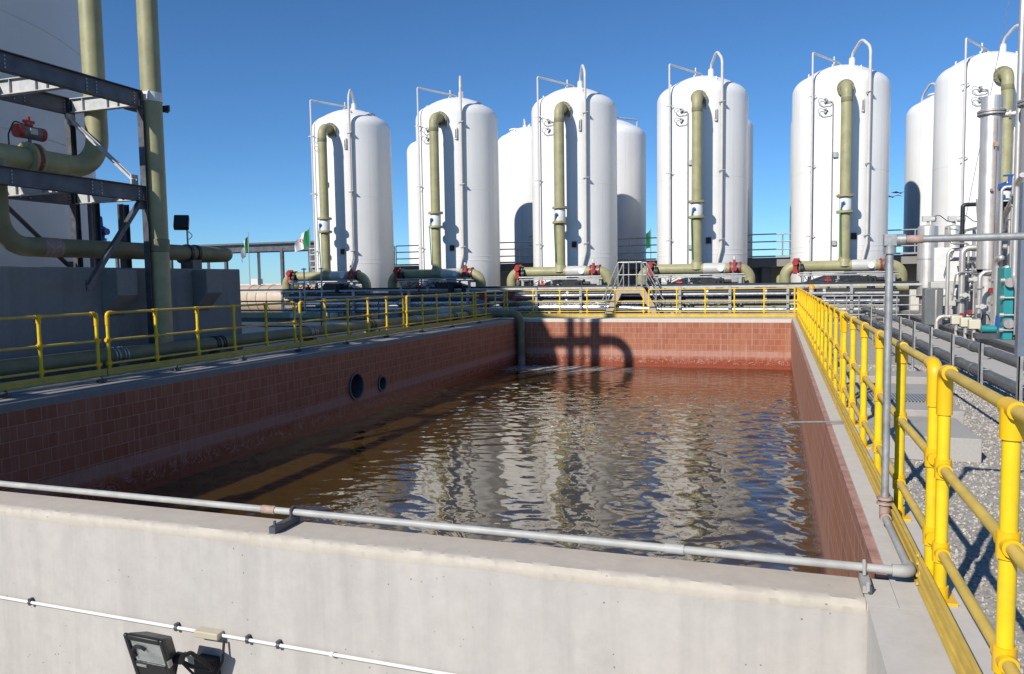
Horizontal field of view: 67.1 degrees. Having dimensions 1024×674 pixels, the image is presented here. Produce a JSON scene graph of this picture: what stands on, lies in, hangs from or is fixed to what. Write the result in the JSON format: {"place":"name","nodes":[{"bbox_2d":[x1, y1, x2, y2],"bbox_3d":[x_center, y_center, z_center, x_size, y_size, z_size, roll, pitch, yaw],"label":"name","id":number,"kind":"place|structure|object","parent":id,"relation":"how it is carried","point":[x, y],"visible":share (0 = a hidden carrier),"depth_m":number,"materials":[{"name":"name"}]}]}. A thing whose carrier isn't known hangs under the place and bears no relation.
{"place":"outdoors","nodes":[
{"label":"outdoors","id":0,"kind":"place"},
{"bbox_2d":[377,309,402,318],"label":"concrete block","id":1,"kind":"structure","parent":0,"point":[393,315],"depth_m":31.18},
{"bbox_2d":[96,0,1018,283],"label":"sky","id":2,"kind":"structure","parent":0,"point":[239,78],"materials":[{"name":"blue"}]},
{"bbox_2d":[242,310,1023,384],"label":"pavement","id":3,"kind":"structure","parent":0,"point":[1003,369],"depth_m":22.18,"materials":[{"name":"concrete"}]},
{"bbox_2d":[241,232,250,284],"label":"flag","id":4,"kind":"object","parent":3,"relation":"on","point":[245,249],"visible":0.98,"depth_m":59.45,"materials":[{"name":"fabric"}]},
{"bbox_2d":[240,284,315,311],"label":"horizontal tank","id":5,"kind":"object","parent":3,"relation":"on","point":[272,296],"visible":0.29,"depth_m":43.15,"materials":[{"name":"metal"}]},
{"bbox_2d":[241,312,326,322],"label":"yard pipe","id":6,"kind":"object","parent":3,"relation":"on","point":[279,315],"visible":0.51,"depth_m":31.93,"materials":[{"name":"grey metal"}]},
{"bbox_2d":[295,227,311,283],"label":"flag","id":7,"kind":"object","parent":3,"relation":"on","point":[302,242],"visible":0.98,"depth_m":57.69,"materials":[{"name":"fabric"}]},
{"bbox_2d":[241,300,379,334],"bbox_3d":[-6.953,-0.630,24.599,6.144,1.072,0.044,1,4,19],"label":"grey railing","id":8,"kind":"object","parent":3,"relation":"on","point":[350,319],"visible":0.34,"depth_m":24.31,"materials":[{"name":"metal"}]},
{"bbox_2d":[284,280,367,317],"bbox_3d":[-9.190,-1.827,37.712,5.150,1.900,1.624,1,5,26],"label":"valve rack","id":9,"kind":"object","parent":3,"relation":"on","point":[337,286],"visible":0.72,"depth_m":37.09,"materials":[{"name":"metal"}]},
{"bbox_2d":[282,122,372,305],"bbox_3d":[-9.038,-5.971,37.702,4.900,8.990,1.706,1,4,19],"label":"riser pipe","id":10,"kind":"object","parent":9,"relation":"on","point":[323,133],"visible":0.79,"depth_m":37.18,"materials":[{"name":"green paint"}]},
{"bbox_2d":[308,89,393,316],"bbox_3d":[-8.219,-6.742,39.993,4.016,11.326,4.083,1,4,19],"label":"white vessel","id":11,"kind":"object","parent":3,"relation":"on","point":[359,161],"visible":0.8,"depth_m":38.31,"materials":[{"name":"metal"}]},
{"bbox_2d":[407,141,418,265],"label":"white vessel","id":12,"kind":"object","parent":3,"relation":"on","point":[412,193],"visible":0.11,"depth_m":46.94,"materials":[{"name":"paint"}]},
{"bbox_2d":[388,278,483,305],"bbox_3d":[-3.622,-1.764,35.701,5.150,1.900,1.624,1,5,26],"label":"valve rack","id":13,"kind":"object","parent":3,"relation":"on","point":[451,285],"visible":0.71,"depth_m":34.93,"materials":[{"name":"metal"}]},
{"bbox_2d":[388,111,492,305],"bbox_3d":[-3.470,-5.923,35.690,4.900,9.018,1.706,1,4,19],"label":"riser pipe","id":14,"kind":"object","parent":13,"relation":"on","point":[437,119],"visible":0.79,"depth_m":35.17,"materials":[{"name":"green paint"}]},
{"bbox_2d":[402,306,474,316],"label":"yard pipe","id":15,"kind":"object","parent":3,"relation":"on","point":[440,311],"visible":0.37,"depth_m":30.96,"materials":[{"name":"grey metal"}]},
{"bbox_2d":[415,76,499,305],"bbox_3d":[-2.651,-6.695,37.980,4.016,11.361,4.083,1,4,19],"label":"white vessel","id":16,"kind":"object","parent":3,"relation":"on","point":[469,174],"visible":0.83,"depth_m":36.29,"materials":[{"name":"metal"}]},
{"bbox_2d":[498,119,532,263],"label":"white vessel","id":17,"kind":"object","parent":3,"relation":"on","point":[515,185],"visible":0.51,"depth_m":44.52,"materials":[{"name":"paint"}]},
{"bbox_2d":[517,275,603,312],"bbox_3d":[1.990,-1.747,34.307,5.150,1.900,1.624,1,5,26],"label":"valve rack","id":18,"kind":"object","parent":3,"relation":"on","point":[568,281],"visible":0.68,"depth_m":33.64,"materials":[{"name":"metal"}]},
{"bbox_2d":[507,101,613,304],"bbox_3d":[2.141,-5.931,34.294,4.900,9.064,1.706,1,4,19],"label":"riser pipe","id":19,"kind":"object","parent":18,"relation":"on","point":[562,109],"visible":0.79,"depth_m":33.78,"materials":[{"name":"green paint"}]},
{"bbox_2d":[531,64,617,312],"bbox_3d":[2.960,-6.706,36.585,4.016,11.418,4.083,1,4,19],"label":"white vessel","id":20,"kind":"object","parent":3,"relation":"on","point":[590,148],"visible":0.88,"depth_m":34.91,"materials":[{"name":"metal"}]},
{"bbox_2d":[299,284,852,321],"bbox_3d":[1.554,-1.402,32.910,23.700,1.430,1.600,1,4,19],"label":"pipe rack","id":21,"kind":"object","parent":3,"relation":"on","point":[581,296],"visible":0.36,"depth_m":31.65,"materials":[{"name":"metal"}]},
{"bbox_2d":[293,295,883,299],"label":"process pipe","id":22,"kind":"object","parent":21,"relation":"on","point":[598,297],"visible":0.14,"depth_m":32.26,"materials":[{"name":"grey metal"}]},
{"bbox_2d":[283,299,898,304],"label":"process pipe","id":23,"kind":"object","parent":21,"relation":"on","point":[565,303],"visible":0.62,"depth_m":31.41,"materials":[{"name":"metal"}]},
{"bbox_2d":[500,294,518,306],"bbox_3d":[-0.111,-1.546,32.675,0.730,0.538,0.395,1,4,19],"label":"rack valve","id":24,"kind":"object","parent":23,"relation":"attached to","point":[511,298],"visible":0.87,"depth_m":32.54,"materials":[{"name":"red metal"}]},
{"bbox_2d":[284,304,898,312],"bbox_3d":[1.646,-1.180,32.260,26.201,0.339,0.219,1,4,19],"label":"process pipe","id":25,"kind":"object","parent":21,"relation":"on","point":[590,307],"visible":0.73,"depth_m":31.16,"materials":[{"name":"metal"}]},
{"bbox_2d":[284,291,898,298],"bbox_3d":[1.654,-1.732,32.267,26.200,0.159,0.159,1,4,19],"label":"process pipe","id":26,"kind":"object","parent":21,"relation":"on","point":[658,294],"visible":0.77,"depth_m":31.14,"materials":[{"name":"metal"}]},
{"bbox_2d":[289,288,897,295],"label":"process pipe","id":27,"kind":"object","parent":21,"relation":"on","point":[653,291],"visible":0.35,"depth_m":31.89,"materials":[{"name":"grey metal"}]},
{"bbox_2d":[296,304,894,307],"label":"process pipe","id":28,"kind":"object","parent":21,"relation":"on","point":[766,305],"visible":0.11,"depth_m":31.08,"materials":[{"name":"metal"}]},
{"bbox_2d":[342,296,895,301],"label":"process pipe","id":29,"kind":"object","parent":21,"relation":"on","point":[745,298],"visible":0.38,"depth_m":30.93,"materials":[{"name":"metal"}]},
{"bbox_2d":[240,281,921,316],"bbox_3d":[0.250,-1.500,34.039,32.400,1.499,0.440,1,4,19],"label":"cable tray","id":30,"kind":"object","parent":3,"relation":"on","point":[793,284],"visible":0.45,"depth_m":32.68,"materials":[{"name":"metal"}]},
{"bbox_2d":[310,252,918,309],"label":"walkway","id":31,"kind":"structure","parent":3,"relation":"on","point":[766,270],"depth_m":38.91,"materials":[{"name":"grey metal"}]},
{"bbox_2d":[617,237,656,258],"bbox_3d":[7.398,-4.482,38.931,5.960,1.110,0.060,1,4,19],"label":"grey railing","id":32,"kind":"object","parent":31,"relation":"on","point":[629,252],"visible":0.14,"depth_m":39.30,"materials":[{"name":"metal"}]},
{"bbox_2d":[747,233,790,255],"bbox_3d":[12.980,-4.427,37.021,5.760,1.110,0.060,1,4,19],"label":"grey railing","id":33,"kind":"object","parent":31,"relation":"on","point":[782,248],"visible":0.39,"depth_m":37.17,"materials":[{"name":"metal"}]},
{"bbox_2d":[617,117,645,269],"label":"white vessel","id":34,"kind":"object","parent":3,"relation":"on","point":[631,180],"visible":0.23,"depth_m":42.85,"materials":[{"name":"paint"}]},
{"bbox_2d":[595,261,667,312],"bbox_3d":[4.948,-1.805,31.369,2.922,2.491,1.198,1,4,19],"label":"crossover stair","id":35,"kind":"object","parent":3,"relation":"on","point":[653,306],"visible":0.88,"depth_m":30.89,"materials":[{"name":"metal"}]},
{"bbox_2d":[650,273,754,304],"bbox_3d":[7.654,-1.722,32.790,5.150,1.900,1.624,1,5,26],"label":"valve rack","id":36,"kind":"object","parent":3,"relation":"on","point":[719,279],"visible":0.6,"depth_m":31.98,"materials":[{"name":"metal"}]},
{"bbox_2d":[637,90,755,295],"bbox_3d":[7.805,-5.930,32.775,4.900,9.110,1.706,1,4,19],"label":"riser pipe","id":37,"kind":"object","parent":36,"relation":"on","point":[697,216],"visible":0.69,"depth_m":32.25,"materials":[{"name":"green paint"}]},
{"bbox_2d":[657,51,747,312],"bbox_3d":[8.623,-6.708,35.066,4.016,11.476,4.083,1,4,19],"label":"white vessel","id":38,"kind":"object","parent":3,"relation":"on","point":[725,166],"visible":0.85,"depth_m":33.41,"materials":[{"name":"paint"}]},
{"bbox_2d":[747,120,752,255],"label":"white vessel","id":39,"kind":"object","parent":3,"relation":"on","point":[750,178],"visible":0.05,"depth_m":41.38,"materials":[{"name":"paint"}]},
{"bbox_2d":[789,122,791,254],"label":"white vessel","id":40,"kind":"object","parent":3,"relation":"on","point":[790,186],"visible":0.02,"depth_m":41.09,"materials":[{"name":"paint"}]},
{"bbox_2d":[790,39,890,313],"bbox_3d":[14.535,-6.837,34.300,4.016,11.673,4.083,1,4,19],"label":"white vessel","id":41,"kind":"object","parent":3,"relation":"on","point":[816,137],"visible":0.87,"depth_m":32.69,"materials":[{"name":"metal"}]},
{"bbox_2d":[776,271,908,316],"bbox_3d":[13.567,-1.756,32.031,5.150,1.900,1.624,1,5,26],"label":"valve rack","id":42,"kind":"object","parent":3,"relation":"on","point":[868,277],"visible":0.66,"depth_m":31.28,"materials":[{"name":"metal"}]},
{"bbox_2d":[779,79,907,297],"bbox_3d":[13.717,-6.048,32.010,4.900,9.266,1.706,1,4,19],"label":"riser pipe","id":43,"kind":"object","parent":42,"relation":"on","point":[845,90],"visible":0.8,"depth_m":31.52,"materials":[{"name":"green paint"}]},
{"bbox_2d":[822,295,921,321],"bbox_3d":[12.996,-1.003,27.903,3.344,1.022,0.044,1,4,19],"label":"grey railing","id":44,"kind":"object","parent":3,"relation":"on","point":[871,305],"visible":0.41,"depth_m":27.89,"materials":[{"name":"metal"}]},
{"bbox_2d":[903,83,934,254],"bbox_3d":[22.028,-7.250,38.947,4.016,11.581,4.028,1,4,19],"label":"white vessel","id":45,"kind":"object","parent":3,"relation":"on","point":[918,161],"visible":0.26,"depth_m":38.25,"materials":[{"name":"paint"}]},
{"bbox_2d":[895,311,1014,353],"bbox_3d":[13.867,-0.073,21.211,3.160,0.274,23.100,1,4,19],"label":"skid frame","id":46,"kind":"object","parent":3,"relation":"on","point":[1001,344],"visible":0.14,"depth_m":20.72,"materials":[{"name":"metal"}]},
{"bbox_2d":[921,288,942,324],"bbox_3d":[12.826,-0.934,23.548,0.500,1.130,0.520,1,4,19],"label":"grey cabinet","id":47,"kind":"object","parent":46,"relation":"on","point":[932,304],"visible":0.8,"depth_m":23.34,"materials":[{"name":"silver metal"}]},
{"bbox_2d":[916,215,955,315],"bbox_3d":[15.739,-2.654,28.681,1.255,3.717,0.700,1,4,19],"label":"stainless cylinder","id":48,"kind":"object","parent":46,"relation":"on","point":[924,264],"visible":0.64,"depth_m":28.52,"materials":[{"name":"silver metal"}]},
{"bbox_2d":[928,247,958,305],"bbox_3d":[13.857,-1.655,24.611,0.950,2.380,0.562,1,4,19],"label":"control panel","id":49,"kind":"object","parent":46,"relation":"on","point":[938,267],"visible":0.4,"depth_m":24.44,"materials":[{"name":"white paint"}]},
{"bbox_2d":[934,314,974,328],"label":"stainless pipe","id":50,"kind":"object","parent":46,"relation":"on","point":[937,320],"visible":0.55,"depth_m":22.56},
{"bbox_2d":[950,315,968,335],"bbox_3d":[12.368,-0.282,21.259,0.488,0.620,0.200,1,4,19],"label":"junction box","id":51,"kind":"object","parent":46,"relation":"attached to","point":[955,320],"visible":0.62,"depth_m":21.24,"materials":[{"name":"beige metal"}]},
{"bbox_2d":[944,215,976,313],"bbox_3d":[16.833,-2.686,28.880,1.214,3.717,0.618,1,4,19],"label":"stainless cylinder","id":52,"kind":"object","parent":46,"relation":"on","point":[954,229],"visible":0.28,"depth_m":28.73,"materials":[{"name":"silver metal"}]},
{"bbox_2d":[959,317,976,338],"bbox_3d":[12.009,-0.199,20.212,0.488,0.620,0.200,1,4,19],"label":"junction box","id":53,"kind":"object","parent":46,"relation":"attached to","point":[963,322],"visible":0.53,"depth_m":20.20,"materials":[{"name":"beige metal"}]},
{"bbox_2d":[967,319,980,340],"bbox_3d":[11.711,-0.131,19.346,0.488,0.620,0.200,1,4,19],"label":"junction box","id":54,"kind":"object","parent":46,"relation":"attached to","point":[974,325],"visible":0.87,"depth_m":19.30,"materials":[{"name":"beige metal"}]},
{"bbox_2d":[944,227,1006,318],"bbox_3d":[14.149,-1.850,23.360,1.807,2.945,10.472,1,5,28],"label":"pipe manifold","id":55,"kind":"object","parent":46,"relation":"on","point":[969,308],"visible":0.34,"depth_m":22.54,"materials":[{"name":"silver metal"}]},
{"bbox_2d":[945,247,1001,319],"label":"stainless pipe","id":56,"kind":"object","parent":55,"relation":"attached to","point":[950,251],"visible":0.45,"depth_m":22.88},
{"bbox_2d":[943,222,1007,311],"bbox_3d":[14.904,-1.999,24.029,0.400,3.120,15.276,1,4,19],"label":"pipe gantry","id":57,"kind":"object","parent":46,"relation":"on","point":[1004,252],"visible":0.11,"depth_m":26.67,"materials":[{"name":"metal"}]},
{"bbox_2d":[955,244,1006,327],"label":"stainless pipe","id":58,"kind":"object","parent":46,"relation":"on","point":[961,276],"visible":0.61,"depth_m":21.96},
{"bbox_2d":[975,269,991,330],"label":"stainless pipe","id":59,"kind":"object","parent":46,"relation":"on","point":[979,286],"visible":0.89,"depth_m":20.27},
{"bbox_2d":[959,201,1007,251],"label":"black pipe","id":60,"kind":"object","parent":46,"relation":"on","point":[962,220],"visible":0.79,"depth_m":23.28,"materials":[{"name":"metal"}]},
{"bbox_2d":[973,315,998,338],"bbox_3d":[11.454,-0.232,18.402,0.750,0.569,0.300,1,4,19],"label":"pump","id":61,"kind":"object","parent":46,"relation":"on","point":[989,331],"visible":0.57,"depth_m":18.35,"materials":[{"name":"teal metal"}]},
{"bbox_2d":[970,175,1013,336],"bbox_3d":[13.902,-2.591,21.396,2.154,4.747,8.859,1,4,19],"label":"pipe manifold","id":62,"kind":"object","parent":46,"relation":"on","point":[1008,228],"visible":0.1,"depth_m":18.97,"materials":[{"name":"silver metal"}]},
{"bbox_2d":[972,94,1015,324],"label":"steel column","id":63,"kind":"structure","parent":46,"relation":"on","point":[992,113],"depth_m":20.81,"materials":[{"name":"silver metal"}]},
{"bbox_2d":[988,255,1004,324],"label":"stainless pipe","id":64,"kind":"object","parent":46,"relation":"on","point":[997,261],"visible":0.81,"depth_m":18.71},
{"bbox_2d":[996,267,1014,339],"bbox_3d":[11.825,-0.785,18.004,0.900,1.680,0.720,1,4,19],"label":"plate exchanger","id":65,"kind":"object","parent":46,"relation":"on","point":[1005,301],"visible":0.73,"depth_m":17.88,"materials":[{"name":"teal paint"}]},
{"bbox_2d":[1010,0,1023,256],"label":"stainless pipe","id":66,"kind":"object","parent":46,"relation":"on","point":[1020,66],"visible":0.37,"depth_m":18.02,"materials":[{"name":"metal"}]},
{"bbox_2d":[1002,197,1012,231],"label":"stainless pipe","id":67,"kind":"object","parent":66,"relation":"attached to","point":[1007,210],"visible":0.61,"depth_m":19.31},
{"bbox_2d":[1011,172,1023,334],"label":"stainless pipe","id":68,"kind":"object","parent":46,"relation":"on","point":[1016,196],"visible":0.67,"depth_m":17.22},
{"bbox_2d":[1012,73,1023,339],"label":"steel column","id":69,"kind":"structure","parent":46,"relation":"on","point":[1020,103],"depth_m":17.63,"materials":[{"name":"silver metal"}]},
{"bbox_2d":[931,24,1018,279],"bbox_3d":[20.286,-6.900,33.064,4.016,11.812,4.083,1,4,19],"label":"white vessel","id":70,"kind":"object","parent":3,"relation":"on","point":[962,88],"visible":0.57,"depth_m":31.97,"materials":[{"name":"metal"}]},
{"bbox_2d":[1014,182,1023,355],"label":"steel post","id":71,"kind":"object","parent":3,"relation":"on","point":[1019,336],"visible":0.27,"depth_m":14.87,"materials":[{"name":"metal"}]},
{"bbox_2d":[828,324,1023,673],"bbox_3d":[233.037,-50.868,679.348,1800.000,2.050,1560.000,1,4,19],"label":"ground","id":72,"kind":"structure","parent":0,"point":[987,573],"depth_m":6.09,"materials":[{"name":"gravel"}]},
{"bbox_2d":[0,0,95,266],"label":"storage tank","id":73,"kind":"object","parent":72,"relation":"on","point":[47,31],"visible":0.3,"depth_m":17.09,"materials":[{"name":"metal"}]},
{"bbox_2d":[0,49,169,361],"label":"pipe gantry","id":74,"kind":"object","parent":72,"relation":"on","point":[33,83],"visible":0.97,"depth_m":14.12,"materials":[{"name":"metal"}]},
{"bbox_2d":[0,0,108,176],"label":"fibreglass pipe","id":75,"kind":"object","parent":74,"relation":"attached to","point":[87,160],"visible":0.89,"depth_m":14.71,"materials":[{"name":"green plastic"}]},
{"bbox_2d":[136,0,173,360],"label":"fibreglass pipe","id":76,"kind":"object","parent":74,"relation":"attached to","point":[149,49],"visible":0.82,"depth_m":14.62,"materials":[{"name":"green plastic"}]},
{"bbox_2d":[0,266,242,382],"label":"bund wall","id":77,"kind":"structure","parent":72,"relation":"on","point":[27,291],"depth_m":14.14,"materials":[{"name":"grey concrete"}]},
{"bbox_2d":[0,158,232,268],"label":"fibreglass pipe","id":78,"kind":"object","parent":77,"relation":"on","point":[14,241],"visible":1,"depth_m":13.92,"materials":[{"name":"green plastic"}]},
{"bbox_2d":[173,215,191,243],"bbox_3d":[-7.015,-2.286,16.446,0.342,0.636,0.298,-2,4,-16],"label":"floodlight","id":79,"kind":"object","parent":78,"relation":"attached to","point":[180,222],"visible":1,"depth_m":16.37,"materials":[{"name":"metal"}]},
{"bbox_2d":[115,241,314,284],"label":"canopy","id":80,"kind":"object","parent":72,"relation":"on","point":[266,247],"visible":0.26,"depth_m":64.25,"materials":[{"name":"metal"}]},
{"bbox_2d":[0,317,993,673],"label":"basin","id":81,"kind":"object","parent":72,"relation":"in","point":[456,605],"visible":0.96,"depth_m":4.91,"materials":[{"name":"concrete"}]},
{"bbox_2d":[0,312,107,391],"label":"yellow guardrail","id":82,"kind":"object","parent":81,"relation":"on","point":[42,380],"visible":0.94,"depth_m":11.73,"materials":[{"name":"metal"}]},
{"bbox_2d":[123,631,224,673],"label":"floodlight","id":83,"kind":"object","parent":81,"relation":"attached to","point":[152,653],"visible":1,"depth_m":4.52,"materials":[{"name":"black metal"}]},
{"bbox_2d":[104,301,300,375],"bbox_3d":[-5.852,-0.053,15.308,0.142,1.154,5.460,1,4,19],"label":"yellow guardrail","id":84,"kind":"object","parent":81,"relation":"on","point":[157,364],"visible":0.91,"depth_m":14.75,"materials":[{"name":"metal"}]},
{"bbox_2d":[0,596,454,673],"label":"electrical conduit","id":85,"kind":"object","parent":81,"relation":"attached to","point":[208,633],"visible":1,"depth_m":4.74,"materials":[{"name":"metal"}]},
{"bbox_2d":[0,316,505,397],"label":"conduit run","id":86,"kind":"object","parent":81,"relation":"attached to","point":[6,394],"visible":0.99,"depth_m":13.94,"materials":[{"name":"metal"}]},
{"bbox_2d":[0,309,525,379],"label":"fibreglass pipe","id":87,"kind":"object","parent":81,"relation":"attached to","point":[50,362],"visible":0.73,"depth_m":15.88,"materials":[{"name":"plastic"}]},
{"bbox_2d":[298,296,407,346],"bbox_3d":[-4.075,-0.462,20.487,0.142,1.154,5.480,1,4,19],"label":"yellow guardrail","id":88,"kind":"object","parent":81,"relation":"on","point":[325,340],"visible":0.9,"depth_m":19.96,"materials":[{"name":"metal"}]},
{"bbox_2d":[405,292,476,330],"bbox_3d":[-2.279,-0.875,25.722,0.142,1.154,5.580,1,4,19],"label":"yellow guardrail","id":89,"kind":"object","parent":81,"relation":"on","point":[432,325],"visible":0.88,"depth_m":25.21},
{"bbox_2d":[114,364,820,573],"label":"water","id":90,"kind":"structure","parent":81,"relation":"in","point":[706,457],"depth_m":13.70,"materials":[{"name":"liquid"}]},
{"bbox_2d":[474,290,504,320],"bbox_3d":[-0.823,-1.210,29.967,0.142,1.154,3.380,1,4,19],"label":"yellow guardrail","id":91,"kind":"object","parent":81,"relation":"on","point":[485,317],"visible":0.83,"depth_m":29.45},
{"bbox_2d":[0,232,1023,593],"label":"water pipe","id":92,"kind":"object","parent":81,"relation":"attached to","point":[906,566],"visible":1,"depth_m":4.47,"materials":[{"name":"metal"}]},
{"bbox_2d":[506,289,645,317],"bbox_3d":[2.429,-1.303,30.544,5.750,1.154,0.142,1,4,19],"label":"yellow guardrail","id":93,"kind":"object","parent":81,"relation":"on","point":[587,314],"visible":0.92,"depth_m":30.40,"materials":[{"name":"metal"}]},
{"bbox_2d":[646,287,796,317],"bbox_3d":[7.732,-1.250,28.729,5.440,1.154,0.142,1,4,19],"label":"yellow guardrail","id":94,"kind":"object","parent":81,"relation":"on","point":[706,315],"visible":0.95,"depth_m":28.72,"materials":[{"name":"metal"}]},
{"bbox_2d":[798,289,806,334],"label":"yellow guardrail","id":95,"kind":"object","parent":81,"relation":"on","point":[802,323],"visible":0.68,"depth_m":21.30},
{"bbox_2d":[804,292,817,357],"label":"yellow guardrail","id":96,"kind":"object","parent":81,"relation":"on","point":[810,335],"visible":0.78,"depth_m":16.12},
{"bbox_2d":[814,298,847,405],"bbox_3d":[4.676,0.072,11.431,0.142,1.154,5.460,1,4,19],"label":"yellow guardrail","id":97,"kind":"object","parent":81,"relation":"on","point":[826,341],"visible":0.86,"depth_m":10.91,"materials":[{"name":"metal"}]},
{"bbox_2d":[835,311,941,584],"bbox_3d":[2.899,0.481,6.253,0.142,1.154,5.460,1,4,19],"label":"yellow guardrail","id":98,"kind":"object","parent":81,"relation":"on","point":[902,425],"visible":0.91,"depth_m":4.76,"materials":[{"name":"metal"}]},
{"bbox_2d":[917,365,1023,673],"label":"yellow guardrail","id":99,"kind":"object","parent":81,"relation":"on","point":[938,598],"visible":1,"depth_m":2.81,"materials":[{"name":"metal"}]},
{"bbox_2d":[838,370,926,383],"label":"concrete slab","id":100,"kind":"structure","parent":72,"relation":"on","point":[916,377],"depth_m":12.48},
{"bbox_2d":[846,382,981,463],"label":"concrete steps","id":101,"kind":"structure","parent":72,"relation":"on","point":[965,444],"depth_m":7.76,"materials":[{"name":"concrete"}]},
{"bbox_2d":[950,334,962,367],"bbox_3d":[7.606,0.311,13.190,0.255,0.730,0.140,1,4,19],"label":"pipe post","id":102,"kind":"object","parent":72,"relation":"on","point":[952,345],"visible":0.56,"depth_m":13.17,"materials":[{"name":"metal"}]},
{"bbox_2d":[854,313,1023,397],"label":"plastic pipe","id":103,"kind":"object","parent":102,"relation":"on","point":[1006,383],"visible":0.84,"depth_m":12.80,"materials":[{"name":"grey plastic"}]},
{"bbox_2d":[854,303,1023,370],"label":"plastic pipe","id":104,"kind":"object","parent":102,"relation":"on","point":[995,354],"visible":0.84,"depth_m":12.76,"materials":[{"name":"grey plastic"}]},
{"bbox_2d":[978,343,992,384],"bbox_3d":[6.975,0.456,11.351,0.255,0.730,0.140,1,4,19],"label":"pipe post","id":105,"kind":"object","parent":72,"relation":"on","point":[980,361],"visible":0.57,"depth_m":11.34,"materials":[{"name":"metal"}]},
{"bbox_2d":[1016,356,1023,402],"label":"pipe post","id":106,"kind":"object","parent":72,"relation":"on","point":[1019,379],"visible":0.7,"depth_m":9.52,"materials":[{"name":"metal"}]},
{"bbox_3d":[19.413,-1.767,30.972,4.999,1.900,1.834,1,4,19],"label":"valve rack","id":107,"kind":"object","parent":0,"visible":0},
{"bbox_2d":[966,66,1014,268],"bbox_3d":[19.467,-6.105,30.775,4.900,9.376,1.706,1,4,19],"label":"riser pipe","id":108,"kind":"object","parent":107,"relation":"on","point":[1004,76],"visible":0.31,"depth_m":30.14,"materials":[{"name":"green paint"}]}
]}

